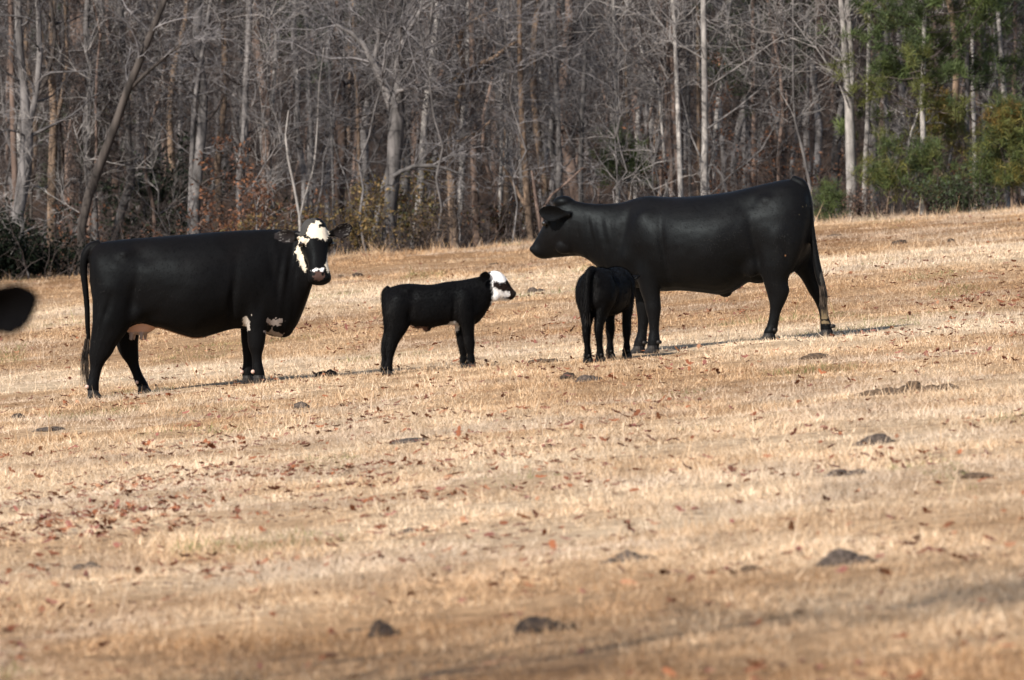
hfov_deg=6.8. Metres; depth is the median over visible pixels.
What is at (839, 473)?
dirt patch
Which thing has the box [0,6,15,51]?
bare sapling
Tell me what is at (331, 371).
dung pat
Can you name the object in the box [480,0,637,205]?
bare tree
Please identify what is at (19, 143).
bare tree
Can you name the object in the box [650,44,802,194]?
bare tree
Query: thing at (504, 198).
bare tree
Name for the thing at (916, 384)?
earth ridge
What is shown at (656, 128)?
bare sapling
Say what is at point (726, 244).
cow
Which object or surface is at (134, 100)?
bare tree
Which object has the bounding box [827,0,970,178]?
bare tree
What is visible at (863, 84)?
bare tree
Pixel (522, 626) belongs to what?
dung pat
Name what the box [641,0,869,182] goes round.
bare tree
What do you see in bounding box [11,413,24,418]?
dung pat
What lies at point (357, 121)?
bare tree
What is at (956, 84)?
bare tree
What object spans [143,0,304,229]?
bare tree
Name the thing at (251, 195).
oak sapling
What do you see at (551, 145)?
bare tree
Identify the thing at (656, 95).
bare tree
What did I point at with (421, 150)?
bare tree
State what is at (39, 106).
bare tree
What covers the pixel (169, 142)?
bare tree
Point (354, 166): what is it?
bare tree
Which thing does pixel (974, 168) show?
pine sapling
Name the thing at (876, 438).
dung pat
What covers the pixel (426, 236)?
shrub
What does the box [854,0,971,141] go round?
bare tree
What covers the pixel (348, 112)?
bare tree
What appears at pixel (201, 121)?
bare tree
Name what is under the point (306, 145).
bare tree
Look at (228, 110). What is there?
bare tree
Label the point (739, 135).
bare tree
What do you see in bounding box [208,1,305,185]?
bare tree
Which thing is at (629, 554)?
dung pat
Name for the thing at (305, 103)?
bare tree
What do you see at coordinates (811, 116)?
bare tree
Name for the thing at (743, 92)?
pine tree
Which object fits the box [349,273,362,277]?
dung pat
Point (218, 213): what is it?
oak sapling
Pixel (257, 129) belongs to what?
bare tree
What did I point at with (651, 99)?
bare tree
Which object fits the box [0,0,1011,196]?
woods
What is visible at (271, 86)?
bare sapling
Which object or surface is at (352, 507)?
fallen leaves
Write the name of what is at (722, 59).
bare sapling
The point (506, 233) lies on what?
undergrowth
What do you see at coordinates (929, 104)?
bare tree
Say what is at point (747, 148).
bare tree
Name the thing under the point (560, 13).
bare tree
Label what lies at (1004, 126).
pine sapling
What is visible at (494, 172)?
bare tree
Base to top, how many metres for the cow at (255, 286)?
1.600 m
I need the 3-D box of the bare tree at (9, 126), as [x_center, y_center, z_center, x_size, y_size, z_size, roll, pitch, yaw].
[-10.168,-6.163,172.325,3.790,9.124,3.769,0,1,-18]
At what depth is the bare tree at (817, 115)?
163.19 m
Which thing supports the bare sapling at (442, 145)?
on the ground at (490, 610)
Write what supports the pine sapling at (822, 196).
on the ground at (490, 610)
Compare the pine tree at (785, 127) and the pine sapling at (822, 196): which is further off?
the pine tree at (785, 127)
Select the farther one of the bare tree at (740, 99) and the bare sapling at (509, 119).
the bare tree at (740, 99)
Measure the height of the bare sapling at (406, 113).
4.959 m
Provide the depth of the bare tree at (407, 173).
154.66 m
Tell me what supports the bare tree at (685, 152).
on the ground at (490, 610)
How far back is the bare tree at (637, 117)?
167.12 m
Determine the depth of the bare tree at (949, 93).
155.11 m
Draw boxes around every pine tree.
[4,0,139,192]
[204,0,329,228]
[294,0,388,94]
[692,0,817,185]
[718,0,839,177]
[814,0,1023,214]
[911,0,1023,194]
[944,0,1023,203]
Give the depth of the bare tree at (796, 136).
191.41 m
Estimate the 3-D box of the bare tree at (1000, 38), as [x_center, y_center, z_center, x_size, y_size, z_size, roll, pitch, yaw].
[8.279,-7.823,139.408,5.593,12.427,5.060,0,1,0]
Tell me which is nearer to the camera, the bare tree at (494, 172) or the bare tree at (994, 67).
the bare tree at (994, 67)
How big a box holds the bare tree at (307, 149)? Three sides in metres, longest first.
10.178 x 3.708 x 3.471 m
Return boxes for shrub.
[16,196,130,274]
[215,205,279,231]
[268,197,349,249]
[297,174,441,254]
[343,144,448,250]
[375,185,480,251]
[457,176,554,243]
[840,178,892,219]
[901,156,986,214]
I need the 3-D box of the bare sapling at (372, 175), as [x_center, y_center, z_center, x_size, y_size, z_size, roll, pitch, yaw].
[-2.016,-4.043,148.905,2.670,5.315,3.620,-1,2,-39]
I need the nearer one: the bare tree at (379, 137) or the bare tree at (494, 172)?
the bare tree at (494, 172)
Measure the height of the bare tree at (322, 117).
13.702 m
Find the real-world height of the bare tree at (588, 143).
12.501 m
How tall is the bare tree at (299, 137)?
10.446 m
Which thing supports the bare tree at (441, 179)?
on the ground at (490, 610)
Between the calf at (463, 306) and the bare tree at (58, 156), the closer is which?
the calf at (463, 306)
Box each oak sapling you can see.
[138,167,318,237]
[189,134,411,231]
[620,53,856,195]
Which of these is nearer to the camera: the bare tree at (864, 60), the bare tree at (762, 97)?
the bare tree at (864, 60)
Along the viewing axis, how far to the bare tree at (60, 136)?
144.19 m
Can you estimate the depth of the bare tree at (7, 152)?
158.54 m
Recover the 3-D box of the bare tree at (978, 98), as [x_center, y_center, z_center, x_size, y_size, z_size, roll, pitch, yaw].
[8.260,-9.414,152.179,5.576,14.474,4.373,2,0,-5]
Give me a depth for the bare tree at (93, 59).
166.22 m
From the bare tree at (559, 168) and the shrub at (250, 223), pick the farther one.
the bare tree at (559, 168)
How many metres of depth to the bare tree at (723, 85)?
204.96 m
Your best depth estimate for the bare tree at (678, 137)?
139.91 m
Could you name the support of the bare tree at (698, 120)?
on the ground at (490, 610)
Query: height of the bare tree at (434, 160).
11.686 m
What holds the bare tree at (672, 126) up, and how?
on the ground at (490, 610)
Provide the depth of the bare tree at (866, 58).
199.89 m
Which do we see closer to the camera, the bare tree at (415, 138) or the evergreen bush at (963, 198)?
the evergreen bush at (963, 198)
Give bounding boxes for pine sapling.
[583,118,657,201]
[810,177,857,221]
[847,121,927,216]
[886,133,978,214]
[892,81,985,205]
[940,133,1012,207]
[968,83,1023,209]
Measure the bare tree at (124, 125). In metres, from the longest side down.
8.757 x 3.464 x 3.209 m
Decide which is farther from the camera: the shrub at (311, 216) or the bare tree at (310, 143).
the bare tree at (310, 143)
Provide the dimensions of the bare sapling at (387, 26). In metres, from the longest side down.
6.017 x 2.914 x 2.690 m
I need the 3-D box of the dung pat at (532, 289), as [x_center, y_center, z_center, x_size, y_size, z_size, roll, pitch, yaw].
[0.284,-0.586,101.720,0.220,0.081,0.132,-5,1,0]
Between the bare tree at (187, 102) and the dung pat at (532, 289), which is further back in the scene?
the bare tree at (187, 102)
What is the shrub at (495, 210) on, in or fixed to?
on the ground at (490, 610)
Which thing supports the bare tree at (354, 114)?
on the ground at (490, 610)
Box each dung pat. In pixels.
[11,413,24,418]
[72,561,101,569]
[293,401,309,408]
[313,369,338,376]
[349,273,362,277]
[367,619,399,637]
[512,616,575,633]
[527,287,542,292]
[560,372,575,378]
[575,375,602,381]
[601,550,656,562]
[740,565,760,571]
[799,353,829,359]
[815,548,878,566]
[853,433,894,445]
[891,240,906,244]
[960,472,992,478]
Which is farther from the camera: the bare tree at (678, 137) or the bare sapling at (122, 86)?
the bare sapling at (122, 86)
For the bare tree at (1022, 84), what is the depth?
156.26 m
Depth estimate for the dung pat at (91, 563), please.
41.94 m
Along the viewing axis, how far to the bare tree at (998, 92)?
155.07 m
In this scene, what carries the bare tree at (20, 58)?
on the ground at (490, 610)
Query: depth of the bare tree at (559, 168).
149.92 m
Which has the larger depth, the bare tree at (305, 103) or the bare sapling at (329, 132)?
the bare tree at (305, 103)
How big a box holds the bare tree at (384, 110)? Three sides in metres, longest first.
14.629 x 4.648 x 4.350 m
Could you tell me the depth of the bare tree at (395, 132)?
137.35 m
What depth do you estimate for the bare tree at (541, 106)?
183.58 m
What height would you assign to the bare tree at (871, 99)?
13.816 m
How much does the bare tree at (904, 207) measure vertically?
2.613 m
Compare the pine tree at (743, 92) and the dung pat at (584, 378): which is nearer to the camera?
the dung pat at (584, 378)
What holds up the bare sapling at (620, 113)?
on the ground at (490, 610)
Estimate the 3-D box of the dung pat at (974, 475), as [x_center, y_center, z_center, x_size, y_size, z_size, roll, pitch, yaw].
[2.334,0.684,43.554,0.171,0.042,0.146,1,1,32]
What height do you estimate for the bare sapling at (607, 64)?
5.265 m
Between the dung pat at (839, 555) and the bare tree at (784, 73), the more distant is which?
the bare tree at (784, 73)
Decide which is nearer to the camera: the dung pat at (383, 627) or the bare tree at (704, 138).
the dung pat at (383, 627)
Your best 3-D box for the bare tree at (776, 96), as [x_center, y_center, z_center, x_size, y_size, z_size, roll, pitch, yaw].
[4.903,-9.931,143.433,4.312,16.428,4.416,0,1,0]
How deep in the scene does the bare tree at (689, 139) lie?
147.93 m
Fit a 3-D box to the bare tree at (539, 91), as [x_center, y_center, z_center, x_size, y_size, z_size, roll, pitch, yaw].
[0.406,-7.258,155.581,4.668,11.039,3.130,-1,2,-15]
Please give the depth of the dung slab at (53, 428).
66.77 m
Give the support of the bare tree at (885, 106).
on the ground at (490, 610)
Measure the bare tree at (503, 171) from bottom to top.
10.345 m
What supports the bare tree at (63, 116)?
on the ground at (490, 610)
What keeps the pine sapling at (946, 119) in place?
on the ground at (490, 610)
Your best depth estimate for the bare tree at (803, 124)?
198.99 m
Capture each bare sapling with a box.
[0,0,64,234]
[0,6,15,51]
[0,46,47,215]
[0,59,73,278]
[11,0,165,248]
[16,28,125,246]
[35,16,167,240]
[46,0,161,269]
[68,0,228,236]
[71,0,164,227]
[99,0,250,230]
[133,0,262,200]
[170,0,417,229]
[201,0,316,229]
[262,0,382,239]
[278,0,441,214]
[303,0,487,253]
[310,0,476,247]
[311,0,488,249]
[345,3,467,210]
[349,0,448,218]
[425,3,515,242]
[427,0,608,240]
[445,0,552,239]
[527,0,694,201]
[528,0,666,200]
[554,0,710,203]
[560,35,656,203]
[592,0,725,196]
[600,0,707,196]
[612,0,740,189]
[673,0,817,194]
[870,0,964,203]
[955,0,1023,206]
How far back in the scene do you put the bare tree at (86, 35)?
142.35 m
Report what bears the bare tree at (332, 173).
on the ground at (490, 610)
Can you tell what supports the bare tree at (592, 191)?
on the ground at (490, 610)
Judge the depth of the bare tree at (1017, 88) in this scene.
159.95 m
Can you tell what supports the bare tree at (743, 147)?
on the ground at (490, 610)
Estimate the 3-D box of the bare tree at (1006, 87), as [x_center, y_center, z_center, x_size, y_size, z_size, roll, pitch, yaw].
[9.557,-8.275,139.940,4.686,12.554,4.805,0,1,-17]
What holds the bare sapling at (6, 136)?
on the ground at (490, 610)
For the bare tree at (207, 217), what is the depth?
182.69 m
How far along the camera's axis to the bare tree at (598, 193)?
160.52 m
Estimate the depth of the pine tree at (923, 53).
137.13 m
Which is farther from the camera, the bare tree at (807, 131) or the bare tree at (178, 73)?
the bare tree at (178, 73)
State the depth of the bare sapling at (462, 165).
147.00 m
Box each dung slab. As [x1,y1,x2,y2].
[31,426,64,431]
[397,528,414,533]
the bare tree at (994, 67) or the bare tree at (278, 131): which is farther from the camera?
the bare tree at (278, 131)
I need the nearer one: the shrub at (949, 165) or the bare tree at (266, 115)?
the shrub at (949, 165)
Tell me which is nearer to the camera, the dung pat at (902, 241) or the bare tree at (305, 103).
the dung pat at (902, 241)
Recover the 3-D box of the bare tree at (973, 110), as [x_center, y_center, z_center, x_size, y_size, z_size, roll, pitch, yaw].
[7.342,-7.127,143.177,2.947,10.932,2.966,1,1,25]
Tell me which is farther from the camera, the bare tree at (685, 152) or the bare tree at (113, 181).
the bare tree at (685, 152)
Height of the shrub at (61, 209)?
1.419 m
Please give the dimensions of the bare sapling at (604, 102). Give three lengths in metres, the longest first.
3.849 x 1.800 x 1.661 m
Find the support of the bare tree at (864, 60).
on the ground at (490, 610)
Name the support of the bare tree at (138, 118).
on the ground at (490, 610)
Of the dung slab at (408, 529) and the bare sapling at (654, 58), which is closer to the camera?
the dung slab at (408, 529)
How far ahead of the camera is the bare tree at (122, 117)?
158.68 m
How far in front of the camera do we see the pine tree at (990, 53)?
138.15 m
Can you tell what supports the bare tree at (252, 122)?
on the ground at (490, 610)
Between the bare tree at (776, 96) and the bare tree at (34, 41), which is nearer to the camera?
the bare tree at (776, 96)
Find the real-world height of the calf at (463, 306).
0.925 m
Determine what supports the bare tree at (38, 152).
on the ground at (490, 610)
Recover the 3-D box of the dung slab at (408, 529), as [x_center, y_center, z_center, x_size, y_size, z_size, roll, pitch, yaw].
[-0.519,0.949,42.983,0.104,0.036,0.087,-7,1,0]
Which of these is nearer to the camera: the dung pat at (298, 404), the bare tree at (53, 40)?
the dung pat at (298, 404)
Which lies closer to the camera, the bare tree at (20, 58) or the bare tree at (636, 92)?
the bare tree at (20, 58)
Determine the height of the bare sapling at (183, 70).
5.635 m
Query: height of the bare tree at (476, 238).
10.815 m
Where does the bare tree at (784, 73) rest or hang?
on the ground at (490, 610)
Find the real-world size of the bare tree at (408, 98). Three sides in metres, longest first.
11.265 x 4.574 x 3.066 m
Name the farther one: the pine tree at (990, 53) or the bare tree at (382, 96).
the bare tree at (382, 96)
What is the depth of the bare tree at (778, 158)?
141.31 m
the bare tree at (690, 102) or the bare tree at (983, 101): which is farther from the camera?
the bare tree at (690, 102)
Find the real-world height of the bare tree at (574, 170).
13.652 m
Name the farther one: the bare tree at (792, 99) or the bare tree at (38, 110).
the bare tree at (38, 110)
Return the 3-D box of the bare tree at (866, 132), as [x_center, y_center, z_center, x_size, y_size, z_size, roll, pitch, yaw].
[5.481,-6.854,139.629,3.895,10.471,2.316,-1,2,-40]
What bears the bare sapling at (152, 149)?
on the ground at (490, 610)
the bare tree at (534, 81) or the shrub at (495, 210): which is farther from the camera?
the bare tree at (534, 81)
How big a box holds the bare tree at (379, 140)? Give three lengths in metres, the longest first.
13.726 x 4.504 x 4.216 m
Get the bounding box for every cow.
[0,283,38,337]
[80,218,351,398]
[530,176,835,353]
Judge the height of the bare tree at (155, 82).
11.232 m
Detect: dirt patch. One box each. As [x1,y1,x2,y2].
[388,438,427,444]
[526,358,563,363]
[825,469,869,476]
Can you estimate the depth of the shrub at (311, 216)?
136.99 m
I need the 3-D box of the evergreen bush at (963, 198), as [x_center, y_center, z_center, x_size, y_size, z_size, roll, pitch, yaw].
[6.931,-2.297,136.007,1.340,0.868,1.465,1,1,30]
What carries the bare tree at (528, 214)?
on the ground at (490, 610)
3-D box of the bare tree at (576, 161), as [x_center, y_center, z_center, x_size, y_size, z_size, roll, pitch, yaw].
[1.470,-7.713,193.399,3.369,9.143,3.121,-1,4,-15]
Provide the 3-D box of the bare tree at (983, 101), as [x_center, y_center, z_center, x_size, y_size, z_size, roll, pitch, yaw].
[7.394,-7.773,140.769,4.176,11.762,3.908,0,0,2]
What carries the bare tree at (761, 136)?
on the ground at (490, 610)
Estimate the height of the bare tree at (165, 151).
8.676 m
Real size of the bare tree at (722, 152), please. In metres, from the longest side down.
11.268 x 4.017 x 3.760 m
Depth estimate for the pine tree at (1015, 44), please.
145.88 m
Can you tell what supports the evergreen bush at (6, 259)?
on the ground at (490, 610)
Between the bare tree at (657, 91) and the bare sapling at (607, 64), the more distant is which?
the bare tree at (657, 91)
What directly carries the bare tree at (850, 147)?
on the ground at (490, 610)
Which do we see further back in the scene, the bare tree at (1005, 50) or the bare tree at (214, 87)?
the bare tree at (214, 87)
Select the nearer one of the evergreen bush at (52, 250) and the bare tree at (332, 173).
the evergreen bush at (52, 250)
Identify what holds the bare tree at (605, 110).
on the ground at (490, 610)
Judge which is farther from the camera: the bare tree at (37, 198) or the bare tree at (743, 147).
the bare tree at (37, 198)
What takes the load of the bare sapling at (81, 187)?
on the ground at (490, 610)
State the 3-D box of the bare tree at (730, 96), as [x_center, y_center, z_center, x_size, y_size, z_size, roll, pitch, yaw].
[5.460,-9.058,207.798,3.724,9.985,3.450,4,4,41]
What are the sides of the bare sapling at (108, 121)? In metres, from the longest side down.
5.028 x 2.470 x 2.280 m
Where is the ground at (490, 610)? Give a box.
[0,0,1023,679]
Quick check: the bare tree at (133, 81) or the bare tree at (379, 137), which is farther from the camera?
the bare tree at (379, 137)
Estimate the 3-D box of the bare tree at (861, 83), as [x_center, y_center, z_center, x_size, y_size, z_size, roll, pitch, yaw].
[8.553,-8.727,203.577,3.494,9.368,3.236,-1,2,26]
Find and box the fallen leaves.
[0,209,1023,679]
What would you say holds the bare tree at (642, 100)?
on the ground at (490, 610)
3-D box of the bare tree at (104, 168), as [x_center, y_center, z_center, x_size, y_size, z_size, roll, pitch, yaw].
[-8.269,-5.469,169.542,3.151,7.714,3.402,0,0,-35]
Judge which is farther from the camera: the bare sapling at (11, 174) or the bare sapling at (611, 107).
the bare sapling at (11, 174)
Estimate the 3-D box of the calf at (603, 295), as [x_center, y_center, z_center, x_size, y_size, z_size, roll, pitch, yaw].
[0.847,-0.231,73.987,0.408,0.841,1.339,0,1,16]
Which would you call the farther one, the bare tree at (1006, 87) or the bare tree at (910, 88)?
the bare tree at (910, 88)
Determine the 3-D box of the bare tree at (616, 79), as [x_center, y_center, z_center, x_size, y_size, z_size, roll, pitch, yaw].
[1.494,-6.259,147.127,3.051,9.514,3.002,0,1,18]
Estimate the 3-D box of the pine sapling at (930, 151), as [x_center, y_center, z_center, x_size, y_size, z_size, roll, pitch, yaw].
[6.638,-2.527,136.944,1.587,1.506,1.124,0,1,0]
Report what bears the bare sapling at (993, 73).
on the ground at (490, 610)
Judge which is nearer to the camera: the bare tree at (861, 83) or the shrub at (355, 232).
the shrub at (355, 232)
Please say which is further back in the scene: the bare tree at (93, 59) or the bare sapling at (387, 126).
the bare tree at (93, 59)
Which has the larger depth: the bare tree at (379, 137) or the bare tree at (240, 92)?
the bare tree at (379, 137)
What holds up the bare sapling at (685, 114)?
on the ground at (490, 610)
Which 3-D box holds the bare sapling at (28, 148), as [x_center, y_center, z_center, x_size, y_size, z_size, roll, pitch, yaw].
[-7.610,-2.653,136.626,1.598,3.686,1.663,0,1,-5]
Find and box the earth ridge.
[855,381,959,396]
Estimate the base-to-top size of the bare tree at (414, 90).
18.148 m
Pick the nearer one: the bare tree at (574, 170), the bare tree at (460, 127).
the bare tree at (574, 170)
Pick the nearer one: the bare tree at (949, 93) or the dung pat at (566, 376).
the dung pat at (566, 376)
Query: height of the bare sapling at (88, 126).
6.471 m
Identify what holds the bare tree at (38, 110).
on the ground at (490, 610)
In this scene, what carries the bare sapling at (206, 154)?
on the ground at (490, 610)
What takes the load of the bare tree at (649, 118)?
on the ground at (490, 610)
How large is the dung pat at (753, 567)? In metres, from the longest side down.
0.097 x 0.087 x 0.037 m
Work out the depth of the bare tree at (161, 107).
196.95 m
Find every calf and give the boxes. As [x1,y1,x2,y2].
[380,269,516,374]
[574,264,640,362]
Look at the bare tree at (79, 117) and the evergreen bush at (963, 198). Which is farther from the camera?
the bare tree at (79, 117)
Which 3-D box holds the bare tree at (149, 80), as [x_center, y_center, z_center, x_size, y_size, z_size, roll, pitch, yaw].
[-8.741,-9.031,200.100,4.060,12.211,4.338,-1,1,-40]
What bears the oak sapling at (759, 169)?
on the ground at (490, 610)
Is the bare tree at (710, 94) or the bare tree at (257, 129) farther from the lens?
the bare tree at (257, 129)
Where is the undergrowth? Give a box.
[0,107,1023,280]
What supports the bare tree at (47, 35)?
on the ground at (490, 610)
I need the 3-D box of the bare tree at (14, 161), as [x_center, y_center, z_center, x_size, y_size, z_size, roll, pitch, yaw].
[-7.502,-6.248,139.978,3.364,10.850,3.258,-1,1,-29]
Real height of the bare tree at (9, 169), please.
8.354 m
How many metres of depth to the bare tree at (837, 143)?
146.95 m
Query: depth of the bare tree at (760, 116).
206.85 m
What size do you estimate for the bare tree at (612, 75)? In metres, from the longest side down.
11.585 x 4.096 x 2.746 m
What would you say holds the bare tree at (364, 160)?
on the ground at (490, 610)
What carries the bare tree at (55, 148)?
on the ground at (490, 610)
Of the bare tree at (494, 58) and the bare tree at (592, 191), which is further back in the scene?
the bare tree at (592, 191)
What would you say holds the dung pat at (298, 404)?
on the ground at (490, 610)
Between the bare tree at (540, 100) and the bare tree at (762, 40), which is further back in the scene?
the bare tree at (540, 100)
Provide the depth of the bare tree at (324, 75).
147.31 m
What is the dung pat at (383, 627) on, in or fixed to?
on the ground at (490, 610)
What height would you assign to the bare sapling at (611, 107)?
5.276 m
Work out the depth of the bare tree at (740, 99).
187.33 m
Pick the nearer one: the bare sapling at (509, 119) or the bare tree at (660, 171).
the bare sapling at (509, 119)
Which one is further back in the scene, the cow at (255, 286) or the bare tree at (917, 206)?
the bare tree at (917, 206)
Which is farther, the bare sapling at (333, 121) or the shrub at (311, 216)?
the bare sapling at (333, 121)
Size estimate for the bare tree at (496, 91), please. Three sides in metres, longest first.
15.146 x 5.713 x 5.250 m
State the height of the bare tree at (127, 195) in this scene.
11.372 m
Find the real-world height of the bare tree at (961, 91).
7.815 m
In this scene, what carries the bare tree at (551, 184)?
on the ground at (490, 610)
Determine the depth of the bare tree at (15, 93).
173.79 m
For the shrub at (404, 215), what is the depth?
139.74 m
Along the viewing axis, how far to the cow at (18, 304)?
21.87 m
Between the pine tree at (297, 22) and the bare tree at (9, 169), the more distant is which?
the pine tree at (297, 22)
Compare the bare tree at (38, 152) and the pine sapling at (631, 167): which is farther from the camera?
the bare tree at (38, 152)
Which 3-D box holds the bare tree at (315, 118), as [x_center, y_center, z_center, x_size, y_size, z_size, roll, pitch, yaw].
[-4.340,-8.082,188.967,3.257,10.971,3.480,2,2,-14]
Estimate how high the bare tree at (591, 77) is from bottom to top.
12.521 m
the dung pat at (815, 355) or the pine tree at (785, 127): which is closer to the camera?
the dung pat at (815, 355)
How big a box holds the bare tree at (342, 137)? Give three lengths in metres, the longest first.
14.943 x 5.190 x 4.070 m
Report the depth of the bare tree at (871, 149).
149.05 m
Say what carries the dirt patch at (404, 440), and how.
on the ground at (490, 610)
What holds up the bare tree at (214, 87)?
on the ground at (490, 610)
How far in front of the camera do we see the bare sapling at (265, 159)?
137.69 m
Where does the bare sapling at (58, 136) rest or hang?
on the ground at (490, 610)
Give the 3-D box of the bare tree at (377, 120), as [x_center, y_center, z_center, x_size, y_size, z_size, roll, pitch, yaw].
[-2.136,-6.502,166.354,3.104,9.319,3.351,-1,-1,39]
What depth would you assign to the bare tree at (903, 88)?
184.57 m
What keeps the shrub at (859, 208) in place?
on the ground at (490, 610)
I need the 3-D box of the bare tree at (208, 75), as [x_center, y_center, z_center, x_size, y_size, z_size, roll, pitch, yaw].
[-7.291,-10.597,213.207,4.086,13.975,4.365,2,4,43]
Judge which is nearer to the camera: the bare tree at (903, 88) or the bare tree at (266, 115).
the bare tree at (266, 115)
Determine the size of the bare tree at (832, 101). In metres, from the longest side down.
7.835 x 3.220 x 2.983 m
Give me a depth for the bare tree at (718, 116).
161.65 m
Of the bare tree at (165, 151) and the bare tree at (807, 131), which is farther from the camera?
the bare tree at (165, 151)
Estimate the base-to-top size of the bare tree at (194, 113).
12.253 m
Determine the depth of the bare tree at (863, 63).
202.02 m
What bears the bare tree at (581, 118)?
on the ground at (490, 610)
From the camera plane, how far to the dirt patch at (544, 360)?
75.01 m
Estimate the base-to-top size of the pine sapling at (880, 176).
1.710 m
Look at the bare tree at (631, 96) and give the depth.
203.50 m
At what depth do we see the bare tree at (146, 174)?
142.56 m
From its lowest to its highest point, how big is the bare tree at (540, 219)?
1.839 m
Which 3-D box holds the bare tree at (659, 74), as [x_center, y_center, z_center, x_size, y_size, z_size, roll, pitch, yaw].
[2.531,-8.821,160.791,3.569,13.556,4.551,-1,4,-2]
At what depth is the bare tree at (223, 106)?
144.31 m
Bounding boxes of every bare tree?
[0,0,57,215]
[0,0,63,216]
[0,0,103,220]
[0,0,107,209]
[0,0,117,273]
[0,0,141,276]
[0,0,142,263]
[0,0,165,269]
[0,0,214,241]
[0,1,58,165]
[0,1,117,246]
[0,2,69,245]
[0,3,140,215]
[0,26,62,192]
[0,132,38,198]
[1,2,59,199]
[4,1,48,190]
[5,0,68,117]
[11,0,187,274]
[19,0,108,241]
[22,1,152,152]
[28,2,161,238]
[30,0,185,240]
[32,5,177,242]
[35,0,320,233]
[40,1,179,218]
[41,0,168,228]
[42,0,182,236]
[44,0,190,270]
[47,0,367,233]
[48,0,238,237]
[66,0,251,198]
[69,0,278,218]
[76,0,267,275]
[91,0,184,230]
[93,0,233,219]
[96,0,210,176]
[110,0,234,228]
[110,1,244,227]
[111,0,216,174]
[119,1,137,204]
[136,2,214,151]
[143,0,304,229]
[154,0,302,206]
[163,0,291,190]
[174,0,278,224]
[174,0,320,198]
[174,1,292,204]
[178,5,227,175]
[181,0,374,229]
[189,0,304,231]
[198,0,309,219]
[202,0,348,194]
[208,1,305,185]
[208,3,324,191]
[219,0,377,224]
[224,2,365,217]
[228,0,373,196]
[228,0,577,250]
[229,0,303,198]
[241,0,426,248]
[248,3,368,211]
[248,34,357,230]
[250,5,355,217]
[251,0,365,219]
[251,1,384,217]
[258,0,449,253]
[267,2,365,207]
[277,9,368,177]
[282,0,410,214]
[285,1,410,195]
[291,0,334,130]
[295,0,468,232]
[302,0,449,253]
[304,0,508,216]
[310,1,383,181]
[313,0,440,247]
[318,0,481,201]
[318,10,438,175]
[318,11,361,197]
[320,0,477,216]
[320,0,612,248]
[322,0,517,245]
[332,0,499,241]
[344,0,458,190]
[345,0,541,241]
[372,4,504,210]
[374,0,598,244]
[385,3,505,198]
[389,0,468,225]
[409,0,599,241]
[412,0,478,219]
[428,0,618,208]
[430,0,554,241]
[433,0,524,169]
[447,0,656,197]
[452,0,589,202]
[465,0,700,202]
[476,6,628,165]
[479,0,610,205]
[479,0,651,205]
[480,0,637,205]
[480,1,543,162]
[480,1,612,181]
[480,1,634,230]
[483,0,637,221]
[486,0,597,233]
[502,0,650,201]
[513,1,648,176]
[523,0,621,195]
[526,2,649,193]
[527,0,632,146]
[530,139,618,231]
[538,0,660,202]
[539,0,680,203]
[540,0,624,164]
[541,0,701,199]
[541,0,883,195]
[558,0,664,198]
[569,0,749,198]
[580,2,644,157]
[581,0,693,196]
[587,4,713,170]
[588,0,701,200]
[588,0,717,194]
[592,4,682,170]
[595,2,696,190]
[597,20,698,196]
[601,0,700,156]
[603,0,694,170]
[604,0,787,191]
[605,0,742,196]
[610,0,729,174]
[613,0,696,153]
[617,0,812,196]
[621,0,737,162]
[641,0,748,190]
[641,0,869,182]
[644,0,736,187]
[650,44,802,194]
[654,0,824,187]
[679,1,837,190]
[681,0,766,151]
[681,0,866,179]
[682,0,800,191]
[683,0,797,157]
[684,1,794,186]
[687,6,812,184]
[695,2,791,195]
[696,0,859,192]
[706,0,900,217]
[713,4,834,170]
[714,0,874,182]
[715,0,867,221]
[720,1,878,166]
[721,0,839,139]
[724,21,805,158]
[743,0,954,215]
[756,0,844,178]
[757,2,804,135]
[758,0,900,206]
[763,0,842,177]
[785,0,913,195]
[785,0,940,209]
[790,0,865,161]
[805,0,876,154]
[822,0,1009,213]
[822,3,918,118]
[824,0,912,214]
[824,7,908,141]
[826,8,911,137]
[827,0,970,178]
[830,7,971,168]
[830,8,911,154]
[836,18,873,108]
[838,0,986,207]
[852,0,964,211]
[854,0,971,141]
[858,0,989,173]
[864,0,1023,185]
[865,1,1009,204]
[867,83,955,216]
[877,3,1023,209]
[899,4,1023,124]
[916,0,1023,207]
[917,0,1023,204]
[920,0,946,200]
[926,0,1003,201]
[934,5,1022,208]
[939,1,1023,195]
[956,3,1023,134]
[969,6,1023,182]
[1004,0,1023,123]
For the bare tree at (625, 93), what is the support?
on the ground at (490, 610)
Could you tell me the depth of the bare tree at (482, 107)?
203.61 m
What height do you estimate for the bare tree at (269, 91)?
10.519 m
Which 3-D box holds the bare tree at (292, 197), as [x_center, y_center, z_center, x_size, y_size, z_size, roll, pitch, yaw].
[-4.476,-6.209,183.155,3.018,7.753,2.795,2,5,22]
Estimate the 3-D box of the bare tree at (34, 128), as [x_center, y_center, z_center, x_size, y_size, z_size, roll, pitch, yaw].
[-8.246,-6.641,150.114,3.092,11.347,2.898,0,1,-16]
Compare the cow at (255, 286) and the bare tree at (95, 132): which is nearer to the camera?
the cow at (255, 286)
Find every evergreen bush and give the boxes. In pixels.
[0,197,44,280]
[0,213,91,277]
[65,131,300,239]
[908,166,1006,215]
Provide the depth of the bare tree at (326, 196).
181.07 m

